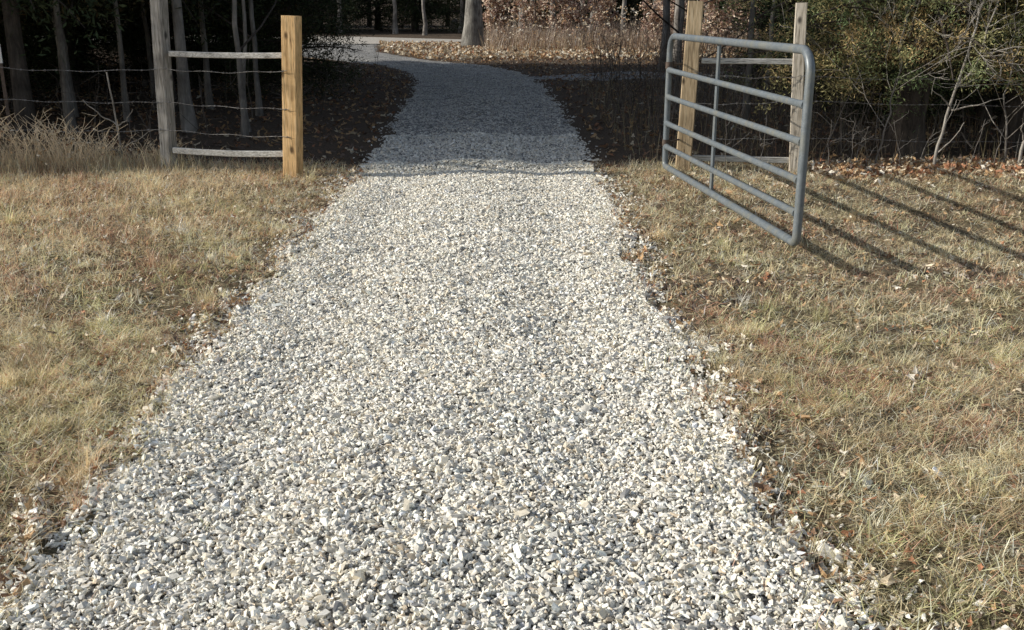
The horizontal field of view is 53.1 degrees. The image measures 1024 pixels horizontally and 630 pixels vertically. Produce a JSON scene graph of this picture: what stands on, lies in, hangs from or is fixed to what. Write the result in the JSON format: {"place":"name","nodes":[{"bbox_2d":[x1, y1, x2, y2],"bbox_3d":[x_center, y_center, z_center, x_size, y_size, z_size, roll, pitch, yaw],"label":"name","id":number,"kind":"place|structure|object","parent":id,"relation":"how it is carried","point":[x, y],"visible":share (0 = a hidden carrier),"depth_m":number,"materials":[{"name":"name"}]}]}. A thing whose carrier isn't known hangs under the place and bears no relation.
{"place":"outdoors","nodes":[
{"label":"outdoors","id":0,"kind":"place"},
{"bbox_2d":[106,36,460,43],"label":"road","id":1,"kind":"structure","parent":0,"point":[372,40],"depth_m":40.72,"materials":[{"name":"grey gravel"}]},
{"bbox_2d":[0,42,1011,629],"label":"driveway","id":2,"kind":"structure","parent":0,"point":[369,52],"depth_m":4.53,"materials":[{"name":"grey gravel"}]},
{"bbox_2d":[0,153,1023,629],"bbox_3d":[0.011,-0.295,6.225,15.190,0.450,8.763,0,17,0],"label":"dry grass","id":3,"kind":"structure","parent":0,"point":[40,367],"depth_m":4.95,"materials":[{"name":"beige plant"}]},
{"bbox_2d":[117,133,196,169],"bbox_3d":[-3.585,-1.599,10.000,0.963,0.424,0.626,0,17,0],"label":"weed clump","id":4,"kind":"object","parent":3,"relation":"on","point":[153,153],"visible":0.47,"depth_m":10.00,"materials":[{"name":"beige plant"}]},
{"bbox_2d":[0,0,1023,629],"bbox_3d":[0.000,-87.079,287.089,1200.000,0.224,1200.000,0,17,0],"label":"ground","id":5,"kind":"structure","parent":0,"point":[606,136],"depth_m":6.78,"materials":[{"name":"brown plant"}]},
{"bbox_2d":[0,106,35,172],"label":"weed clump","id":6,"kind":"object","parent":5,"relation":"on","point":[2,162],"visible":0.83,"depth_m":9.67,"materials":[{"name":"beige plant"}]},
{"bbox_2d":[0,0,41,17],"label":"cedar tree","id":7,"kind":"object","parent":5,"relation":"on","point":[20,5],"visible":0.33,"depth_m":12.33,"materials":[{"name":"green plant"}]},
{"bbox_2d":[0,110,79,174],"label":"weed clump","id":8,"kind":"object","parent":5,"relation":"on","point":[18,147],"visible":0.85,"depth_m":9.69,"materials":[{"name":"beige plant"}]},
{"bbox_2d":[0,0,92,40],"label":"cedar tree","id":9,"kind":"object","parent":5,"relation":"on","point":[34,19],"visible":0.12,"depth_m":15.03,"materials":[{"name":"green plant"}]},
{"bbox_2d":[0,3,104,99],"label":"cedar tree","id":10,"kind":"object","parent":5,"relation":"on","point":[33,62],"visible":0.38,"depth_m":16.54,"materials":[{"name":"green plant"}]},
{"bbox_2d":[14,113,93,173],"bbox_3d":[-4.415,-1.656,9.908,0.954,0.580,0.610,0,17,0],"label":"weed clump","id":11,"kind":"object","parent":5,"relation":"on","point":[56,129],"visible":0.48,"depth_m":9.89,"materials":[{"name":"beige plant"}]},
{"bbox_2d":[12,109,113,173],"bbox_3d":[-4.243,-1.623,9.706,1.041,0.632,0.699,0,17,0],"label":"weed clump","id":12,"kind":"object","parent":5,"relation":"on","point":[64,154],"visible":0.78,"depth_m":9.71,"materials":[{"name":"beige plant"}]},
{"bbox_2d":[49,0,79,117],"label":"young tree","id":13,"kind":"object","parent":5,"relation":"on","point":[75,108],"visible":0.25,"depth_m":14.13,"materials":[{"name":"brown plant"}]},
{"bbox_2d":[53,0,77,132],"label":"young tree","id":14,"kind":"object","parent":5,"relation":"on","point":[69,109],"visible":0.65,"depth_m":12.58,"materials":[{"name":"grey plant"}]},
{"bbox_2d":[0,6,130,71],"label":"cedar tree","id":15,"kind":"object","parent":5,"relation":"on","point":[89,48],"visible":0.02,"depth_m":22.82,"materials":[{"name":"green plant"}]},
{"bbox_2d":[1,0,138,86],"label":"cedar tree","id":16,"kind":"object","parent":5,"relation":"on","point":[96,54],"visible":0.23,"depth_m":19.86,"materials":[{"name":"green plant"}]},
{"bbox_2d":[46,120,144,173],"bbox_3d":[-4.069,-1.597,9.803,0.948,0.535,0.648,-2,17,-5],"label":"weed clump","id":17,"kind":"object","parent":5,"relation":"on","point":[103,155],"visible":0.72,"depth_m":9.81,"materials":[{"name":"beige plant"}]},
{"bbox_2d":[75,5,134,77],"bbox_3d":[-8.889,-10.126,19.872,5.293,11.017,5.805,-10,20,-29],"label":"cedar tree","id":18,"kind":"object","parent":5,"relation":"on","point":[84,44],"visible":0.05,"depth_m":21.25,"materials":[{"name":"green plant"}]},
{"bbox_2d":[0,0,212,140],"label":"cedar tree","id":19,"kind":"object","parent":5,"relation":"on","point":[20,83],"visible":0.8,"depth_m":11.75,"materials":[{"name":"green plant"}]},
{"bbox_2d":[28,0,196,91],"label":"cedar tree","id":20,"kind":"object","parent":5,"relation":"on","point":[72,51],"visible":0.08,"depth_m":18.21,"materials":[{"name":"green plant"}]},
{"bbox_2d":[73,129,155,167],"bbox_3d":[-3.991,-1.610,10.002,1.114,0.443,0.627,0,17,0],"label":"weed clump","id":21,"kind":"object","parent":5,"relation":"on","point":[114,152],"visible":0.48,"depth_m":9.99,"materials":[{"name":"beige plant"}]},
{"bbox_2d":[83,72,152,157],"bbox_3d":[-3.779,-1.840,9.875,0.651,0.979,0.112,0,17,0],"label":"sapling","id":22,"kind":"object","parent":5,"relation":"on","point":[117,125],"visible":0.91,"depth_m":9.88,"materials":[{"name":"brown plant"}]},
{"bbox_2d":[113,0,131,121],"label":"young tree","id":23,"kind":"object","parent":5,"relation":"on","point":[124,95],"visible":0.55,"depth_m":13.61,"materials":[{"name":"brown plant"}]},
{"bbox_2d":[87,3,171,66],"bbox_3d":[-9.493,-8.140,25.146,3.023,4.588,2.998,-11,20,-31],"label":"cedar tree","id":24,"kind":"object","parent":5,"relation":"on","point":[112,51],"visible":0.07,"depth_m":25.12,"materials":[{"name":"green plant"}]},
{"bbox_2d":[112,1,148,86],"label":"young tree","id":25,"kind":"object","parent":5,"relation":"on","point":[145,84],"visible":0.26,"depth_m":19.43,"materials":[{"name":"grey plant"}]},
{"bbox_2d":[18,0,281,113],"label":"cedar tree","id":26,"kind":"object","parent":5,"relation":"on","point":[186,3],"visible":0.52,"depth_m":14.20,"materials":[{"name":"green plant"}]},
{"bbox_2d":[0,0,302,179],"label":"fence","id":27,"kind":"object","parent":5,"relation":"on","point":[290,55],"visible":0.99,"depth_m":9.49,"materials":[{"name":"brown wood"}]},
{"bbox_2d":[141,2,171,97],"bbox_3d":[-6.158,-7.177,16.471,2.911,7.366,5.699,4,18,14],"label":"young tree","id":28,"kind":"object","parent":5,"relation":"on","point":[148,45],"visible":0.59,"depth_m":16.93,"materials":[{"name":"grey plant"}]},
{"bbox_2d":[92,0,233,88],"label":"cedar tree","id":29,"kind":"object","parent":5,"relation":"on","point":[136,30],"visible":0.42,"depth_m":18.84,"materials":[{"name":"green plant"}]},
{"bbox_2d":[104,2,228,76],"bbox_3d":[-7.226,-7.375,21.946,3.096,4.739,2.920,-12,21,-34],"label":"cedar tree","id":30,"kind":"object","parent":5,"relation":"on","point":[171,20],"visible":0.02,"depth_m":22.06,"materials":[{"name":"green plant"}]},
{"bbox_2d":[198,0,220,108],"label":"young tree","id":31,"kind":"object","parent":5,"relation":"on","point":[209,102],"visible":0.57,"depth_m":15.37,"materials":[{"name":"grey plant"}]},
{"bbox_2d":[170,0,304,80],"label":"cedar tree","id":32,"kind":"object","parent":5,"relation":"on","point":[219,36],"visible":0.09,"depth_m":20.43,"materials":[{"name":"green plant"}]},
{"bbox_2d":[131,0,360,93],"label":"cedar tree","id":33,"kind":"object","parent":5,"relation":"on","point":[241,23],"visible":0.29,"depth_m":17.67,"materials":[{"name":"green plant"}]},
{"bbox_2d":[241,0,251,131],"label":"young tree","id":34,"kind":"object","parent":5,"relation":"on","point":[244,38],"visible":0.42,"depth_m":12.57,"materials":[{"name":"grey plant"}]},
{"bbox_2d":[215,0,329,74],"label":"cedar tree","id":35,"kind":"object","parent":5,"relation":"on","point":[280,31],"visible":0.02,"depth_m":21.64,"materials":[{"name":"green plant"}]},
{"bbox_2d":[206,0,376,99],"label":"cedar tree","id":36,"kind":"object","parent":5,"relation":"on","point":[271,47],"visible":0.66,"depth_m":16.78,"materials":[{"name":"green plant"}]},
{"bbox_2d":[299,0,374,31],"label":"cedar tree","id":37,"kind":"object","parent":5,"relation":"on","point":[347,4],"visible":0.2,"depth_m":49.28,"materials":[{"name":"green plant"}]},
{"bbox_2d":[337,1,341,32],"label":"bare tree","id":38,"kind":"object","parent":5,"relation":"on","point":[339,16],"visible":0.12,"depth_m":47.45,"materials":[{"name":"grey plant"}]},
{"bbox_2d":[334,0,410,29],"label":"cedar tree","id":39,"kind":"object","parent":5,"relation":"on","point":[376,20],"visible":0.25,"depth_m":54.18,"materials":[{"name":"green plant"}]},
{"bbox_2d":[392,0,398,33],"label":"bare tree","id":40,"kind":"object","parent":5,"relation":"on","point":[394,27],"visible":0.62,"depth_m":47.96,"materials":[{"name":"grey plant"}]},
{"bbox_2d":[342,0,459,32],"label":"cedar tree","id":41,"kind":"object","parent":5,"relation":"on","point":[414,8],"visible":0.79,"depth_m":50.34,"materials":[{"name":"green plant"}]},
{"bbox_2d":[421,0,427,34],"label":"young tree","id":42,"kind":"object","parent":5,"relation":"on","point":[425,28],"visible":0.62,"depth_m":46.08,"materials":[{"name":"grey plant"}]},
{"bbox_2d":[458,0,463,32],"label":"bare tree","id":43,"kind":"object","parent":5,"relation":"on","point":[462,14],"visible":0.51,"depth_m":48.85,"materials":[{"name":"grey plant"}]},
{"bbox_2d":[460,0,485,46],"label":"oak tree","id":44,"kind":"object","parent":5,"relation":"on","point":[473,22],"visible":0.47,"depth_m":34.39,"materials":[{"name":"grey plant"}]},
{"bbox_2d":[432,0,513,27],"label":"cedar tree","id":45,"kind":"object","parent":5,"relation":"on","point":[458,12],"visible":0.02,"depth_m":55.90,"materials":[{"name":"green plant"}]},
{"bbox_2d":[422,0,559,33],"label":"cedar tree","id":46,"kind":"object","parent":5,"relation":"on","point":[483,11],"visible":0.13,"depth_m":49.08,"materials":[{"name":"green plant"}]},
{"bbox_2d":[0,5,982,154],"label":"shaded brush","id":47,"kind":"object","parent":5,"relation":"on","point":[699,94],"visible":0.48,"depth_m":14.10,"materials":[{"name":"brown plant"}]},
{"bbox_2d":[482,0,524,40],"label":"oak shrub","id":48,"kind":"object","parent":5,"relation":"on","point":[494,12],"visible":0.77,"depth_m":36.84,"materials":[{"name":"brown plant"}]},
{"bbox_2d":[0,71,1023,179],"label":"tall grass","id":49,"kind":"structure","parent":5,"relation":"on","point":[144,162],"depth_m":10.93,"materials":[{"name":"brown plant"}]},
{"bbox_2d":[0,40,1023,629],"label":"fallen leaves","id":50,"kind":"object","parent":5,"relation":"on","point":[914,168],"visible":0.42,"depth_m":7.96,"materials":[{"name":"brown plant"}]},
{"bbox_2d":[171,0,198,132],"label":"tree trunk","id":51,"kind":"object","parent":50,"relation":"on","point":[187,112],"visible":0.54,"depth_m":12.64,"materials":[{"name":"brown plant"}]},
{"bbox_2d":[201,0,263,115],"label":"young tree","id":52,"kind":"object","parent":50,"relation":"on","point":[258,105],"visible":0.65,"depth_m":14.38,"materials":[{"name":"grey plant"}]},
{"bbox_2d":[232,0,276,137],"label":"young tree","id":53,"kind":"object","parent":50,"relation":"on","point":[244,131],"visible":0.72,"depth_m":12.11,"materials":[{"name":"grey plant"}]},
{"bbox_2d":[518,0,525,35],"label":"bare tree","id":54,"kind":"object","parent":5,"relation":"on","point":[521,18],"visible":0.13,"depth_m":39.25,"materials":[{"name":"grey plant"}]},
{"bbox_2d":[508,0,557,41],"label":"oak shrub","id":55,"kind":"object","parent":5,"relation":"on","point":[531,15],"visible":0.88,"depth_m":35.97,"materials":[{"name":"brown plant"}]},
{"bbox_2d":[506,0,589,31],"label":"cedar tree","id":56,"kind":"object","parent":5,"relation":"on","point":[546,15],"visible":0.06,"depth_m":48.84,"materials":[{"name":"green plant"}]},
{"bbox_2d":[549,0,555,35],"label":"bare tree","id":57,"kind":"object","parent":5,"relation":"on","point":[553,2],"visible":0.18,"depth_m":43.13,"materials":[{"name":"grey plant"}]},
{"bbox_2d":[545,0,597,41],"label":"oak shrub","id":58,"kind":"object","parent":5,"relation":"on","point":[572,4],"visible":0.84,"depth_m":35.15,"materials":[{"name":"brown plant"}]},
{"bbox_2d":[580,0,584,30],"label":"bare tree","id":59,"kind":"object","parent":5,"relation":"on","point":[583,12],"visible":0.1,"depth_m":38.35,"materials":[{"name":"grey plant"}]},
{"bbox_2d":[545,0,647,31],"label":"cedar tree","id":60,"kind":"object","parent":5,"relation":"on","point":[618,2],"visible":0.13,"depth_m":49.14,"materials":[{"name":"green plant"}]},
{"bbox_2d":[583,0,619,36],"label":"oak shrub","id":61,"kind":"object","parent":5,"relation":"on","point":[609,3],"visible":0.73,"depth_m":38.21,"materials":[{"name":"brown plant"}]},
{"bbox_2d":[579,1,652,30],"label":"cedar tree","id":62,"kind":"object","parent":5,"relation":"on","point":[632,19],"visible":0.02,"depth_m":52.84,"materials":[{"name":"green plant"}]},
{"bbox_2d":[621,0,626,35],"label":"bare tree","id":63,"kind":"object","parent":5,"relation":"on","point":[624,2],"visible":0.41,"depth_m":40.25,"materials":[{"name":"grey plant"}]},
{"bbox_2d":[637,0,687,48],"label":"oak shrub","id":64,"kind":"object","parent":5,"relation":"on","point":[658,10],"visible":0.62,"depth_m":32.13,"materials":[{"name":"brown plant"}]},
{"bbox_2d":[476,3,849,53],"bbox_3d":[5.992,-9.530,33.781,17.261,1.505,9.498,6,18,17],"label":"tan brush","id":65,"kind":"object","parent":5,"relation":"on","point":[538,38],"visible":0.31,"depth_m":33.04,"materials":[{"name":"brown plant"}]},
{"bbox_2d":[642,0,684,102],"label":"young tree","id":66,"kind":"object","parent":5,"relation":"on","point":[681,24],"visible":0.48,"depth_m":15.88,"materials":[{"name":"brown plant"}]},
{"bbox_2d":[657,0,669,70],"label":"bare tree","id":67,"kind":"object","parent":5,"relation":"on","point":[666,9],"visible":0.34,"depth_m":23.54,"materials":[{"name":"grey plant"}]},
{"bbox_2d":[654,0,694,30],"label":"oak shrub","id":68,"kind":"object","parent":5,"relation":"on","point":[671,20],"visible":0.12,"depth_m":35.40,"materials":[{"name":"brown plant"}]},
{"bbox_2d":[673,0,681,61],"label":"bare tree","id":69,"kind":"object","parent":5,"relation":"on","point":[677,13],"visible":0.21,"depth_m":26.34,"materials":[{"name":"grey plant"}]},
{"bbox_2d":[615,0,746,32],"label":"cedar tree","id":70,"kind":"object","parent":5,"relation":"on","point":[635,11],"visible":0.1,"depth_m":48.14,"materials":[{"name":"green plant"}]},
{"bbox_2d":[703,3,708,28],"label":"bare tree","id":71,"kind":"object","parent":5,"relation":"on","point":[706,16],"visible":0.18,"depth_m":43.10,"materials":[{"name":"grey plant"}]},
{"bbox_2d":[669,0,778,61],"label":"young tree","id":72,"kind":"object","parent":5,"relation":"on","point":[724,45],"visible":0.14,"depth_m":12.65,"materials":[{"name":"brown plant"}]},
{"bbox_2d":[700,0,750,52],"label":"oak shrub","id":73,"kind":"object","parent":5,"relation":"on","point":[712,17],"visible":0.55,"depth_m":29.12,"materials":[{"name":"brown plant"}]},
{"bbox_2d":[703,0,748,30],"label":"cedar tree","id":74,"kind":"object","parent":5,"relation":"on","point":[729,13],"visible":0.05,"depth_m":50.15,"materials":[{"name":"green plant"}]},
{"bbox_2d":[725,114,749,172],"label":"brush stem","id":75,"kind":"object","parent":5,"relation":"on","point":[728,143],"visible":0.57,"depth_m":9.76,"materials":[{"name":"brown plant"}]},
{"bbox_2d":[735,0,777,36],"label":"oak shrub","id":76,"kind":"object","parent":5,"relation":"on","point":[748,17],"visible":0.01,"depth_m":31.92,"materials":[{"name":"brown plant"}]},
{"bbox_2d":[741,0,786,120],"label":"young tree","id":77,"kind":"object","parent":5,"relation":"on","point":[750,67],"visible":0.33,"depth_m":13.77,"materials":[{"name":"brown plant"}]},
{"bbox_2d":[758,115,772,170],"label":"brush stem","id":78,"kind":"object","parent":5,"relation":"on","point":[764,142],"visible":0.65,"depth_m":9.73,"materials":[{"name":"brown plant"}]},
{"bbox_2d":[717,0,844,87],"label":"cedar tree","id":79,"kind":"object","parent":5,"relation":"on","point":[765,20],"visible":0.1,"depth_m":19.06,"materials":[{"name":"green plant"}]},
{"bbox_2d":[764,0,801,91],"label":"young tree","id":80,"kind":"object","parent":5,"relation":"on","point":[772,36],"visible":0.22,"depth_m":17.33,"materials":[{"name":"brown plant"}]},
{"bbox_2d":[729,0,841,66],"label":"cedar tree","id":81,"kind":"object","parent":5,"relation":"on","point":[763,25],"visible":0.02,"depth_m":23.18,"materials":[{"name":"green plant"}]},
{"bbox_2d":[812,111,851,167],"bbox_3d":[3.017,-1.635,9.751,0.396,0.619,0.078,0,17,0],"label":"brush stem","id":82,"kind":"object","parent":5,"relation":"on","point":[828,138],"visible":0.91,"depth_m":9.73,"materials":[{"name":"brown plant"}]},
{"bbox_2d":[775,0,904,104],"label":"cedar tree","id":83,"kind":"object","parent":5,"relation":"on","point":[839,37],"visible":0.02,"depth_m":15.93,"materials":[{"name":"green plant"}]},
{"bbox_2d":[661,0,1023,158],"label":"cedar tree","id":84,"kind":"object","parent":5,"relation":"on","point":[906,128],"visible":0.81,"depth_m":10.34,"materials":[{"name":"green plant"}]},
{"bbox_2d":[820,71,875,163],"bbox_3d":[3.185,-1.832,9.775,0.478,0.985,0.049,0,17,2],"label":"brush stem","id":85,"kind":"object","parent":5,"relation":"on","point":[839,116],"visible":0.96,"depth_m":9.77,"materials":[{"name":"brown plant"}]},
{"bbox_2d":[675,1,1022,172],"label":"fence","id":86,"kind":"object","parent":5,"relation":"on","point":[691,63],"visible":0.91,"depth_m":9.67,"materials":[{"name":"beige wood"}]},
{"bbox_2d":[662,33,814,245],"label":"gate","id":87,"kind":"structure","parent":86,"relation":"attached to","point":[805,104],"depth_m":7.33,"materials":[{"name":"metal"}]},
{"bbox_2d":[836,115,870,158],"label":"brush stem","id":88,"kind":"object","parent":5,"relation":"on","point":[853,135],"visible":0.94,"depth_m":9.75,"materials":[{"name":"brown plant"}]},
{"bbox_2d":[841,118,868,161],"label":"brush stem","id":89,"kind":"object","parent":5,"relation":"on","point":[859,137],"visible":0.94,"depth_m":9.83,"materials":[{"name":"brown plant"}]},
{"bbox_2d":[842,122,887,166],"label":"brush stem","id":90,"kind":"object","parent":5,"relation":"on","point":[863,146],"visible":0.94,"depth_m":9.76,"materials":[{"name":"brown plant"}]},
{"bbox_2d":[776,0,957,124],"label":"cedar tree","id":91,"kind":"object","parent":5,"relation":"on","point":[857,105],"visible":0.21,"depth_m":13.64,"materials":[{"name":"green plant"}]},
{"bbox_2d":[868,92,897,161],"bbox_3d":[3.541,-1.746,9.838,0.352,0.781,0.054,-3,17,-8],"label":"brush stem","id":92,"kind":"object","parent":5,"relation":"on","point":[879,127],"visible":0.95,"depth_m":9.81,"materials":[{"name":"brown plant"}]},
{"bbox_2d":[773,0,1022,163],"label":"bare shrub","id":93,"kind":"object","parent":5,"relation":"on","point":[894,87],"visible":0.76,"depth_m":9.73,"materials":[{"name":"brown plant"}]},
{"bbox_2d":[887,112,917,165],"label":"brush stem","id":94,"kind":"object","parent":5,"relation":"on","point":[897,143],"visible":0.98,"depth_m":9.76,"materials":[{"name":"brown plant"}]},
{"bbox_2d":[844,0,1023,152],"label":"cedar tree","id":95,"kind":"object","parent":5,"relation":"on","point":[1014,123],"visible":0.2,"depth_m":11.10,"materials":[{"name":"green plant"}]},
{"bbox_2d":[920,129,949,161],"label":"brush stem","id":96,"kind":"object","parent":5,"relation":"on","point":[931,143],"visible":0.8,"depth_m":9.78,"materials":[{"name":"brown plant"}]},
{"bbox_2d":[866,8,1019,126],"bbox_3d":[6.171,-4.580,12.911,3.096,4.739,2.920,0,17,-1],"label":"cedar tree","id":97,"kind":"object","parent":5,"relation":"on","point":[982,110],"visible":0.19,"depth_m":13.33,"materials":[{"name":"green plant"}]},
{"bbox_2d":[881,6,1007,114],"bbox_3d":[6.980,-7.562,13.483,4.930,9.878,4.966,-4,18,-13],"label":"cedar tree","id":98,"kind":"object","parent":5,"relation":"on","point":[998,111],"depth_m":14.66,"materials":[{"name":"green plant"}]},
{"bbox_2d":[889,8,1021,97],"bbox_3d":[7.651,-5.714,16.484,3.373,5.162,3.401,7,19,23],"label":"cedar tree","id":99,"kind":"object","parent":5,"relation":"on","point":[948,73],"visible":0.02,"depth_m":16.90,"materials":[{"name":"green plant"}]},
{"bbox_2d":[927,0,1023,167],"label":"bare shrub","id":100,"kind":"object","parent":5,"relation":"on","point":[1006,117],"visible":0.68,"depth_m":9.64,"materials":[{"name":"brown plant"}]},
{"bbox_2d":[957,116,994,163],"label":"brush stem","id":101,"kind":"object","parent":5,"relation":"on","point":[979,138],"visible":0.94,"depth_m":9.81,"materials":[{"name":"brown plant"}]},
{"bbox_2d":[932,0,1023,168],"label":"sapling","id":102,"kind":"object","parent":5,"relation":"on","point":[946,115],"visible":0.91,"depth_m":9.43,"materials":[{"name":"grey plant"}]},
{"bbox_2d":[990,126,1016,167],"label":"brush stem","id":103,"kind":"object","parent":5,"relation":"on","point":[998,130],"visible":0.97,"depth_m":9.77,"materials":[{"name":"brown plant"}]},
{"bbox_2d":[1017,113,1023,163],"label":"sapling","id":104,"kind":"object","parent":5,"relation":"on","point":[1020,152],"visible":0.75,"depth_m":9.75,"materials":[{"name":"grey plant"}]},
{"bbox_2d":[527,71,754,80],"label":"side path","id":105,"kind":"structure","parent":0,"point":[560,76],"depth_m":21.73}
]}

